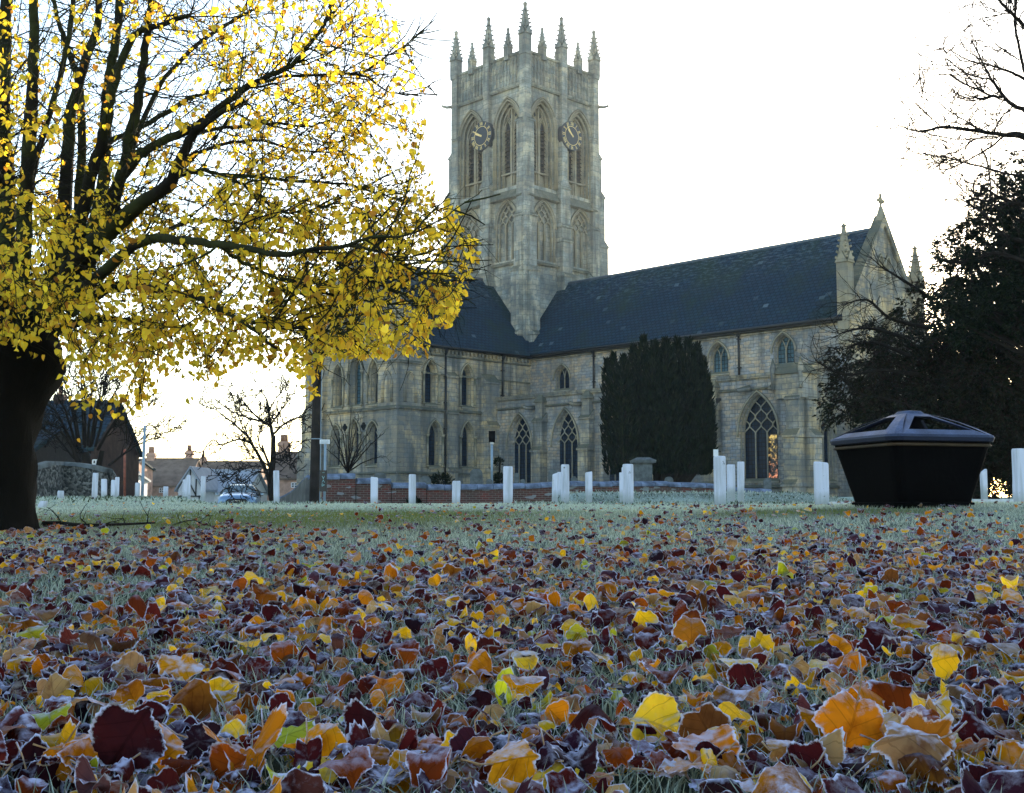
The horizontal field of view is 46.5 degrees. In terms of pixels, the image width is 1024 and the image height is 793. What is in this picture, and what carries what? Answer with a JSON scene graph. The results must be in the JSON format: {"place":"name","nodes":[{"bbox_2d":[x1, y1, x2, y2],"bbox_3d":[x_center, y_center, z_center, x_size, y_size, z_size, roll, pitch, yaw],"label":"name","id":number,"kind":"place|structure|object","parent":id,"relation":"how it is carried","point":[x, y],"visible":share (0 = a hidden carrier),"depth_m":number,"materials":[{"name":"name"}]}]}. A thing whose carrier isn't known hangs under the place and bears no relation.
{"place":"outdoors","nodes":[
{"label":"outdoors","id":0,"kind":"place"},
{"bbox_2d":[326,406,399,472],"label":"bare shrub","id":1,"kind":"object","parent":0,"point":[348,466],"visible":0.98,"depth_m":55.64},
{"bbox_2d":[0,492,1023,792],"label":"ground","id":2,"kind":"structure","parent":0,"point":[658,498],"depth_m":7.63,"materials":[{"name":"plant"}]},
{"bbox_2d":[0,739,23,776],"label":"fallen leaf","id":3,"kind":"object","parent":2,"relation":"on","point":[13,752],"visible":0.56,"depth_m":1.32,"materials":[{"name":"brown plant"}]},
{"bbox_2d":[12,742,64,792],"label":"fallen leaf","id":4,"kind":"object","parent":2,"relation":"on","point":[32,768],"visible":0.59,"depth_m":1.27,"materials":[{"name":"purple plant"}]},
{"bbox_2d":[38,743,72,791],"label":"fallen leaf","id":5,"kind":"object","parent":4,"relation":"on","point":[62,777],"visible":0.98,"depth_m":1.28,"materials":[{"name":"orange plant"}]},
{"bbox_2d":[34,423,89,462],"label":"house","id":6,"kind":"structure","parent":2,"relation":"on","point":[43,453],"depth_m":43.54,"materials":[{"name":"grey stone"}]},
{"bbox_2d":[66,782,75,790],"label":"fallen leaf","id":7,"kind":"object","parent":2,"relation":"on","point":[72,785],"visible":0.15,"depth_m":1.28,"materials":[{"name":"brown plant"}]},
{"bbox_2d":[71,762,100,775],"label":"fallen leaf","id":8,"kind":"object","parent":7,"relation":"on","point":[98,770],"visible":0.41,"depth_m":1.28,"materials":[{"name":"brown plant"}]},
{"bbox_2d":[33,734,98,771],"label":"fallen leaf","id":9,"kind":"object","parent":8,"relation":"on","point":[79,747],"visible":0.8,"depth_m":1.28,"materials":[{"name":"orange plant"}]},
{"bbox_2d":[37,461,116,496],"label":"rubble wall","id":10,"kind":"structure","parent":2,"relation":"on","point":[72,479],"depth_m":31.75,"materials":[{"name":"stone"}]},
{"bbox_2d":[42,387,141,496],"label":"house","id":11,"kind":"structure","parent":2,"relation":"on","point":[112,447],"depth_m":65.97,"materials":[{"name":"brick"}]},
{"bbox_2d":[41,502,155,526],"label":"fallen branch","id":12,"kind":"object","parent":2,"relation":"on","point":[72,524],"visible":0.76,"depth_m":9.14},
{"bbox_2d":[61,753,140,782],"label":"fallen leaf","id":13,"kind":"object","parent":2,"relation":"on","point":[71,778],"visible":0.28,"depth_m":1.24,"materials":[{"name":"brown plant"}]},
{"bbox_2d":[97,757,134,782],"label":"fallen leaf","id":14,"kind":"object","parent":13,"relation":"on","point":[124,768],"visible":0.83,"depth_m":1.25,"materials":[{"name":"brown plant"}]},
{"bbox_2d":[38,329,198,466],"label":"pollard tree","id":15,"kind":"object","parent":2,"relation":"on","point":[88,438],"visible":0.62,"depth_m":41.96,"materials":[{"name":"plant"}]},
{"bbox_2d":[69,759,184,792],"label":"fallen leaf","id":16,"kind":"object","parent":2,"relation":"on","point":[143,781],"visible":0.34,"depth_m":1.25,"materials":[{"name":"brown plant"}]},
{"bbox_2d":[88,703,166,775],"bbox_3d":[-0.416,0.373,1.287,0.086,0.081,0.038,0,-5,0],"label":"fallen leaf","id":17,"kind":"object","parent":16,"relation":"on","point":[117,732],"visible":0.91,"depth_m":1.29,"materials":[{"name":"red plant"}]},
{"bbox_2d":[160,757,202,778],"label":"fallen leaf","id":18,"kind":"object","parent":16,"relation":"on","point":[180,767],"visible":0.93,"depth_m":1.25,"materials":[{"name":"brown plant"}]},
{"bbox_2d":[154,720,186,768],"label":"fallen leaf","id":19,"kind":"object","parent":2,"relation":"on","point":[174,744],"visible":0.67,"depth_m":1.31,"materials":[{"name":"orange plant"}]},
{"bbox_2d":[145,447,201,496],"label":"house","id":20,"kind":"structure","parent":2,"relation":"on","point":[169,472],"depth_m":106.14,"materials":[{"name":"brown brick"}]},
{"bbox_2d":[177,751,200,778],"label":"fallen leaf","id":21,"kind":"object","parent":2,"relation":"on","point":[182,758],"visible":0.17,"depth_m":1.32,"materials":[{"name":"brown plant"}]},
{"bbox_2d":[161,720,221,759],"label":"fallen leaf","id":22,"kind":"object","parent":21,"relation":"on","point":[196,736],"visible":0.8,"depth_m":1.33,"materials":[{"name":"purple plant"}]},
{"bbox_2d":[174,466,217,502],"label":"house","id":23,"kind":"structure","parent":2,"relation":"on","point":[195,473],"depth_m":73.62,"materials":[{"name":"paint"}]},
{"bbox_2d":[185,445,266,483],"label":"house","id":24,"kind":"structure","parent":2,"relation":"on","point":[212,464],"depth_m":111.60,"materials":[{"name":"brown brick"}]},
{"bbox_2d":[200,469,267,501],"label":"house","id":25,"kind":"structure","parent":2,"relation":"on","point":[261,486],"depth_m":79.53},
{"bbox_2d":[220,769,247,783],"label":"fallen leaf","id":26,"kind":"object","parent":2,"relation":"on","point":[235,775],"visible":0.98,"depth_m":1.24,"materials":[{"name":"brown plant"}]},
{"bbox_2d":[203,741,245,792],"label":"fallen leaf","id":27,"kind":"object","parent":26,"relation":"on","point":[218,760],"visible":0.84,"depth_m":1.26,"materials":[{"name":"orange plant"}]},
{"bbox_2d":[202,702,287,770],"bbox_3d":[-0.303,0.371,1.299,0.099,0.073,0.070,4,-7,-38],"label":"fallen leaf","id":28,"kind":"object","parent":2,"relation":"on","point":[270,733],"visible":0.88,"depth_m":1.30,"materials":[{"name":"orange plant"}]},
{"bbox_2d":[0,0,500,533],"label":"lime tree","id":29,"kind":"object","parent":2,"relation":"on","point":[66,290],"visible":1,"depth_m":7.37,"materials":[{"name":"yellow plant"}]},
{"bbox_2d":[181,370,324,501],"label":"bare tree","id":30,"kind":"object","parent":2,"relation":"on","point":[268,421],"visible":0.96,"depth_m":49.56,"materials":[{"name":"plant"}]},
{"bbox_2d":[244,765,269,787],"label":"fallen leaf","id":31,"kind":"object","parent":2,"relation":"on","point":[255,780],"visible":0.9,"depth_m":1.25,"materials":[{"name":"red plant"}]},
{"bbox_2d":[264,435,298,500],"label":"house","id":32,"kind":"structure","parent":2,"relation":"on","point":[286,485],"depth_m":91.53,"materials":[{"name":"brown brick"}]},
{"bbox_2d":[280,475,309,502],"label":"sloping wall","id":33,"kind":"structure","parent":2,"relation":"on","point":[299,492],"depth_m":42.28,"materials":[{"name":"stone"}]},
{"bbox_2d":[309,294,323,502],"bbox_3d":[-5.925,0.130,36.134,0.378,7.543,0.341,0,-5,0],"label":"telegraph pole","id":34,"kind":"object","parent":2,"relation":"on","point":[315,469],"visible":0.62,"depth_m":35.91,"materials":[{"name":"wood"}]},
{"bbox_2d":[290,722,347,756],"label":"fallen leaf","id":35,"kind":"object","parent":2,"relation":"on","point":[331,734],"visible":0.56,"depth_m":1.34,"materials":[{"name":"orange plant"}]},
{"bbox_2d":[302,752,346,783],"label":"fallen leaf","id":36,"kind":"object","parent":2,"relation":"on","point":[324,772],"visible":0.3,"depth_m":1.27,"materials":[{"name":"yellow plant"}]},
{"bbox_2d":[293,718,321,773],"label":"fallen leaf","id":37,"kind":"object","parent":36,"relation":"on","point":[310,750],"visible":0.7,"depth_m":1.28,"materials":[{"name":"red plant"}]},
{"bbox_2d":[342,697,382,735],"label":"fallen leaf","id":38,"kind":"object","parent":2,"relation":"on","point":[356,710],"visible":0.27,"depth_m":1.50,"materials":[{"name":"red plant"}]},
{"bbox_2d":[367,726,389,765],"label":"fallen leaf","id":39,"kind":"object","parent":2,"relation":"on","point":[379,755],"visible":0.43,"depth_m":1.33,"materials":[{"name":"brown plant"}]},
{"bbox_2d":[353,762,409,789],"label":"fallen leaf","id":40,"kind":"object","parent":2,"relation":"on","point":[378,770],"visible":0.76,"depth_m":1.25,"materials":[{"name":"purple plant"}]},
{"bbox_2d":[387,749,445,792],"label":"fallen leaf","id":41,"kind":"object","parent":2,"relation":"on","point":[393,759],"visible":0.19,"depth_m":1.32,"materials":[{"name":"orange plant"}]},
{"bbox_2d":[36,489,851,505],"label":"grass","id":42,"kind":"structure","parent":2,"relation":"on","point":[140,497],"depth_m":21.14,"materials":[{"name":"plant"}]},
{"bbox_2d":[431,623,471,652],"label":"fallen leaf","id":43,"kind":"object","parent":2,"relation":"on","point":[438,630],"visible":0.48,"depth_m":2.38,"materials":[{"name":"brown plant"}]},
{"bbox_2d":[440,730,475,768],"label":"fallen leaf","id":44,"kind":"object","parent":2,"relation":"on","point":[449,734],"visible":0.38,"depth_m":1.35,"materials":[{"name":"yellow plant"}]},
{"bbox_2d":[427,744,466,762],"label":"fallen leaf","id":45,"kind":"object","parent":44,"relation":"on","point":[432,747],"visible":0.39,"depth_m":1.33,"materials":[{"name":"grey plant"}]},
{"bbox_2d":[448,712,487,758],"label":"fallen leaf","id":46,"kind":"object","parent":45,"relation":"on","point":[460,738],"visible":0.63,"depth_m":1.33,"materials":[{"name":"red plant"}]},
{"bbox_2d":[460,730,503,760],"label":"fallen leaf","id":47,"kind":"object","parent":44,"relation":"on","point":[476,747],"visible":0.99,"depth_m":1.30,"materials":[{"name":"orange plant"}]},
{"bbox_2d":[461,739,540,792],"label":"fallen leaf","id":48,"kind":"object","parent":2,"relation":"on","point":[513,757],"visible":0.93,"depth_m":1.24,"materials":[{"name":"yellow plant"}]},
{"bbox_2d":[503,466,512,503],"bbox_3d":[-0.070,1.736,20.929,0.170,1.016,0.169,0,-5,0],"label":"white post","id":49,"kind":"object","parent":2,"relation":"on","point":[507,484],"visible":0.73,"depth_m":20.86,"materials":[{"name":"paint"}]},
{"bbox_2d":[0,497,1023,792],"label":"leaf litter","id":50,"kind":"object","parent":2,"relation":"on","point":[572,623],"visible":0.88,"depth_m":2.36,"materials":[{"name":"multicoloured plant"}]},
{"bbox_2d":[346,719,418,755],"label":"fallen leaf","id":51,"kind":"object","parent":50,"relation":"on","point":[359,732],"visible":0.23,"depth_m":1.36,"materials":[{"name":"red plant"}]},
{"bbox_2d":[629,690,681,753],"bbox_3d":[0.192,0.409,1.491,0.090,0.073,0.066,0,-5,0],"label":"fallen leaf","id":52,"kind":"object","parent":50,"relation":"on","point":[660,712],"visible":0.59,"depth_m":1.50,"materials":[{"name":"yellow plant"}]},
{"bbox_2d":[812,652,884,752],"bbox_3d":[0.391,0.360,1.380,0.076,0.119,0.046,2,-6,-24],"label":"fallen leaf","id":53,"kind":"object","parent":50,"relation":"on","point":[851,715],"visible":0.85,"depth_m":1.37,"materials":[{"name":"orange plant"}]},
{"bbox_2d":[322,473,786,503],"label":"churchyard wall","id":54,"kind":"structure","parent":2,"relation":"on","point":[344,487],"depth_m":42.77,"materials":[{"name":"red brick"}]},
{"bbox_2d":[532,728,579,788],"bbox_3d":[0.041,0.382,1.250,0.055,0.055,0.053,-3,-6,30],"label":"fallen leaf","id":55,"kind":"object","parent":2,"relation":"on","point":[557,767],"visible":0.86,"depth_m":1.25,"materials":[{"name":"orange plant"}]},
{"bbox_2d":[535,741,565,771],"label":"fallen leaf","id":56,"kind":"object","parent":55,"relation":"on","point":[548,753],"visible":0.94,"depth_m":1.26,"materials":[{"name":"purple plant"}]},
{"bbox_2d":[561,464,568,502],"bbox_3d":[0.979,1.767,21.930,0.125,1.032,0.125,2,-5,-20],"label":"white post","id":57,"kind":"object","parent":2,"relation":"on","point":[564,483],"visible":0.79,"depth_m":21.89,"materials":[{"name":"paint"}]},
{"bbox_2d":[552,738,614,779],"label":"fallen leaf","id":58,"kind":"object","parent":2,"relation":"on","point":[585,760],"visible":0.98,"depth_m":1.26,"materials":[{"name":"purple plant"}]},
{"bbox_2d":[559,729,608,772],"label":"fallen leaf","id":59,"kind":"object","parent":2,"relation":"on","point":[575,739],"visible":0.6,"depth_m":1.32,"materials":[{"name":"purple plant"}]},
{"bbox_2d":[295,0,927,497],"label":"church","id":60,"kind":"structure","parent":2,"relation":"on","point":[553,316],"depth_m":78.40,"materials":[{"name":"stone"}]},
{"bbox_2d":[595,734,634,768],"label":"fallen leaf","id":61,"kind":"object","parent":2,"relation":"on","point":[618,756],"visible":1,"depth_m":1.31,"materials":[{"name":"orange plant"}]},
{"bbox_2d":[623,464,633,504],"bbox_3d":[1.945,1.623,19.935,0.142,0.985,0.142,2,-6,-26],"label":"white post","id":62,"kind":"object","parent":2,"relation":"on","point":[628,487],"visible":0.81,"depth_m":19.89,"materials":[{"name":"paint"}]},
{"bbox_2d":[630,457,655,480],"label":"pedestal tomb","id":63,"kind":"object","parent":2,"relation":"on","point":[642,468],"visible":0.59,"depth_m":50.55,"materials":[{"name":"stone"}]},
{"bbox_2d":[642,750,673,774],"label":"fallen leaf","id":64,"kind":"object","parent":2,"relation":"on","point":[658,757],"visible":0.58,"depth_m":1.33,"materials":[{"name":"brown plant"}]},
{"bbox_2d":[599,332,718,482],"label":"columnar yew","id":65,"kind":"object","parent":2,"relation":"on","point":[669,402],"visible":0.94,"depth_m":58.20,"materials":[{"name":"plant"}]},
{"bbox_2d":[632,758,690,780],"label":"fallen leaf","id":66,"kind":"object","parent":2,"relation":"on","point":[666,762],"visible":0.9,"depth_m":1.27,"materials":[{"name":"beige plant"}]},
{"bbox_2d":[659,757,740,773],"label":"fallen leaf","id":67,"kind":"object","parent":66,"relation":"on","point":[687,765],"visible":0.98,"depth_m":1.27,"materials":[{"name":"beige plant"}]},
{"bbox_2d":[644,720,687,759],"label":"fallen leaf","id":68,"kind":"object","parent":2,"relation":"on","point":[670,736],"visible":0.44,"depth_m":1.35,"materials":[{"name":"brown plant"}]},
{"bbox_2d":[672,724,743,762],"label":"fallen leaf","id":69,"kind":"object","parent":2,"relation":"on","point":[722,736],"visible":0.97,"depth_m":1.32,"materials":[{"name":"brown plant"}]},
{"bbox_2d":[693,740,739,764],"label":"fallen leaf","id":70,"kind":"object","parent":2,"relation":"on","point":[705,744],"visible":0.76,"depth_m":1.31,"materials":[{"name":"brown plant"}]},
{"bbox_2d":[713,456,725,504],"bbox_3d":[3.308,1.487,18.943,0.154,1.081,0.154,1,-5,-14],"label":"white post","id":71,"kind":"object","parent":2,"relation":"on","point":[719,463],"visible":0.82,"depth_m":18.89,"materials":[{"name":"paint"}]},
{"bbox_2d":[706,750,751,781],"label":"fallen leaf","id":72,"kind":"object","parent":2,"relation":"on","point":[729,759],"visible":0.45,"depth_m":1.29,"materials":[{"name":"brown plant"}]},
{"bbox_2d":[726,464,734,502],"bbox_3d":[4.770,1.966,25.928,0.164,0.973,0.164,0,-5,0],"label":"white post","id":73,"kind":"object","parent":2,"relation":"on","point":[730,468],"visible":0.86,"depth_m":25.86,"materials":[{"name":"paint"}]},
{"bbox_2d":[709,765,758,780],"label":"fallen leaf","id":74,"kind":"object","parent":2,"relation":"on","point":[725,771],"visible":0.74,"depth_m":1.25,"materials":[{"name":"beige plant"}]},
{"bbox_2d":[737,462,743,501],"bbox_3d":[4.793,1.872,24.932,0.130,1.018,0.118,2,-5,-20],"label":"white post","id":75,"kind":"object","parent":2,"relation":"on","point":[740,481],"visible":0.86,"depth_m":24.90,"materials":[{"name":"paint"}]},
{"bbox_2d":[726,648,771,689],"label":"fallen leaf","id":76,"kind":"object","parent":2,"relation":"on","point":[741,672],"visible":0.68,"depth_m":1.84,"materials":[{"name":"red plant"}]},
{"bbox_2d":[761,739,797,762],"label":"fallen leaf","id":77,"kind":"object","parent":2,"relation":"on","point":[777,747],"visible":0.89,"depth_m":1.31,"materials":[{"name":"beige plant"}]},
{"bbox_2d":[779,738,832,776],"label":"fallen leaf","id":78,"kind":"object","parent":2,"relation":"on","point":[809,752],"visible":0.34,"depth_m":1.29,"materials":[{"name":"red plant"}]},
{"bbox_2d":[813,462,828,504],"bbox_3d":[4.277,1.361,16.444,0.157,0.929,0.157,2,-5,-20],"label":"white post","id":79,"kind":"object","parent":2,"relation":"on","point":[821,482],"visible":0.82,"depth_m":16.39,"materials":[{"name":"paint"}]},
{"bbox_2d":[808,641,843,661],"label":"fallen leaf","id":80,"kind":"object","parent":2,"relation":"on","point":[833,652],"visible":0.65,"depth_m":2.13,"materials":[{"name":"purple plant"}]},
{"bbox_2d":[829,757,875,782],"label":"fallen leaf","id":81,"kind":"object","parent":2,"relation":"on","point":[864,766],"visible":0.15,"depth_m":1.26,"materials":[{"name":"brown plant"}]},
{"bbox_2d":[788,726,845,774],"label":"fallen leaf","id":82,"kind":"object","parent":81,"relation":"on","point":[833,743],"visible":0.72,"depth_m":1.29,"materials":[{"name":"beige plant"}]},
{"bbox_2d":[845,750,887,774],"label":"fallen leaf","id":83,"kind":"object","parent":2,"relation":"on","point":[874,763],"visible":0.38,"depth_m":1.33,"materials":[{"name":"brown plant"}]},
{"bbox_2d":[787,233,1023,498],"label":"spreading yew","id":84,"kind":"object","parent":2,"relation":"on","point":[976,389],"visible":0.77,"depth_m":28.71,"materials":[{"name":"plant"}]},
{"bbox_2d":[830,410,994,508],"bbox_3d":[3.545,0.616,10.587,1.065,0.980,1.065,1,-5,-16],"label":"litter bin","id":85,"kind":"object","parent":2,"relation":"on","point":[908,459],"visible":0.94,"depth_m":10.20,"materials":[{"name":"black plastic"}]},
{"bbox_2d":[888,753,960,786],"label":"fallen leaf","id":86,"kind":"object","parent":2,"relation":"on","point":[923,764],"visible":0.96,"depth_m":1.24,"materials":[{"name":"brown plant"}]},
{"bbox_2d":[871,721,966,776],"bbox_3d":[0.438,0.378,1.279,0.087,0.059,0.062,-3,-6,34],"label":"fallen leaf","id":87,"kind":"object","parent":86,"relation":"on","point":[895,743],"visible":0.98,"depth_m":1.27,"materials":[{"name":"brown plant"}]},
{"bbox_2d":[900,708,957,775],"bbox_3d":[0.437,0.376,1.284,0.100,0.072,0.068,0,-5,0],"label":"fallen leaf","id":88,"kind":"object","parent":2,"relation":"on","point":[914,719],"visible":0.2,"depth_m":1.31,"materials":[{"name":"orange plant"}]},
{"bbox_2d":[848,0,1023,252],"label":"overhanging bare tree","id":89,"kind":"object","parent":2,"relation":"on","point":[994,132],"visible":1,"depth_m":17.32,"materials":[{"name":"plant"}]},
{"bbox_2d":[894,145,1023,365],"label":"tall conifer","id":90,"kind":"object","parent":2,"relation":"on","point":[998,312],"visible":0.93,"depth_m":25.41,"materials":[{"name":"plant"}]},
{"bbox_2d":[936,704,995,745],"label":"fallen leaf","id":91,"kind":"object","parent":2,"relation":"on","point":[943,712],"visible":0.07,"depth_m":1.43,"materials":[{"name":"orange plant"}]},
{"bbox_2d":[950,726,991,755],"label":"fallen leaf","id":92,"kind":"object","parent":91,"relation":"on","point":[968,745],"visible":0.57,"depth_m":1.32,"materials":[{"name":"brown plant"}]},
{"bbox_2d":[899,704,940,720],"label":"fallen leaf","id":93,"kind":"object","parent":92,"relation":"on","point":[932,714],"visible":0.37,"depth_m":1.39,"materials":[{"name":"brown plant"}]},
{"bbox_2d":[953,733,962,762],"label":"fallen leaf","id":94,"kind":"object","parent":92,"relation":"on","point":[958,753],"visible":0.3,"depth_m":1.33,"materials":[{"name":"yellow plant"}]},
{"bbox_2d":[951,709,1018,751],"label":"fallen leaf","id":95,"kind":"object","parent":94,"relation":"on","point":[977,726],"visible":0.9,"depth_m":1.35,"materials":[{"name":"red plant"}]},
{"bbox_2d":[1011,448,1023,503],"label":"white post","id":96,"kind":"object","parent":2,"relation":"on","point":[1017,454],"visible":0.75,"depth_m":14.92,"materials":[{"name":"paint"}]},
{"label":"fallen leaf","id":97,"kind":"object","parent":2,"relation":"on","visible":0},
{"bbox_2d":[11,721,80,770],"bbox_3d":[-0.526,0.395,1.340,0.078,0.047,0.074,0,-5,0],"label":"fallen leaf","id":98,"kind":"object","parent":97,"relation":"on","point":[16,767],"visible":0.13,"depth_m":1.31,"materials":[{"name":"orange plant"}]},
{"bbox_2d":[10,733,49,768],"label":"fallen leaf","id":99,"kind":"object","parent":98,"relation":"on","point":[29,749],"visible":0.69,"depth_m":1.32,"materials":[{"name":"brown plant"}]},
{"bbox_2d":[0,0,1023,496],"label":"sky","id":100,"kind":"structure","parent":0,"point":[723,129],"materials":[{"name":"white"}]},
{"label":"fallen leaf","id":101,"kind":"object","parent":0,"visible":0},
{"bbox_2d":[974,734,1023,769],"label":"fallen leaf","id":102,"kind":"object","parent":101,"relation":"on","point":[1011,751],"visible":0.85,"depth_m":1.33,"materials":[{"name":"orange plant"}]},
{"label":"road","id":103,"kind":"structure","parent":0,"visible":0},
{"bbox_2d":[215,484,263,503],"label":"parked car","id":104,"kind":"object","parent":103,"relation":"on","point":[222,498],"visible":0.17,"depth_m":53.12,"materials":[{"name":"silver metal"}]},
{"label":"fallen leaf","id":105,"kind":"object","parent":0,"visible":0},
{"bbox_2d":[739,749,770,775],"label":"fallen leaf","id":106,"kind":"object","parent":105,"relation":"on","point":[757,758],"visible":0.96,"depth_m":1.26,"materials":[{"name":"purple plant"}]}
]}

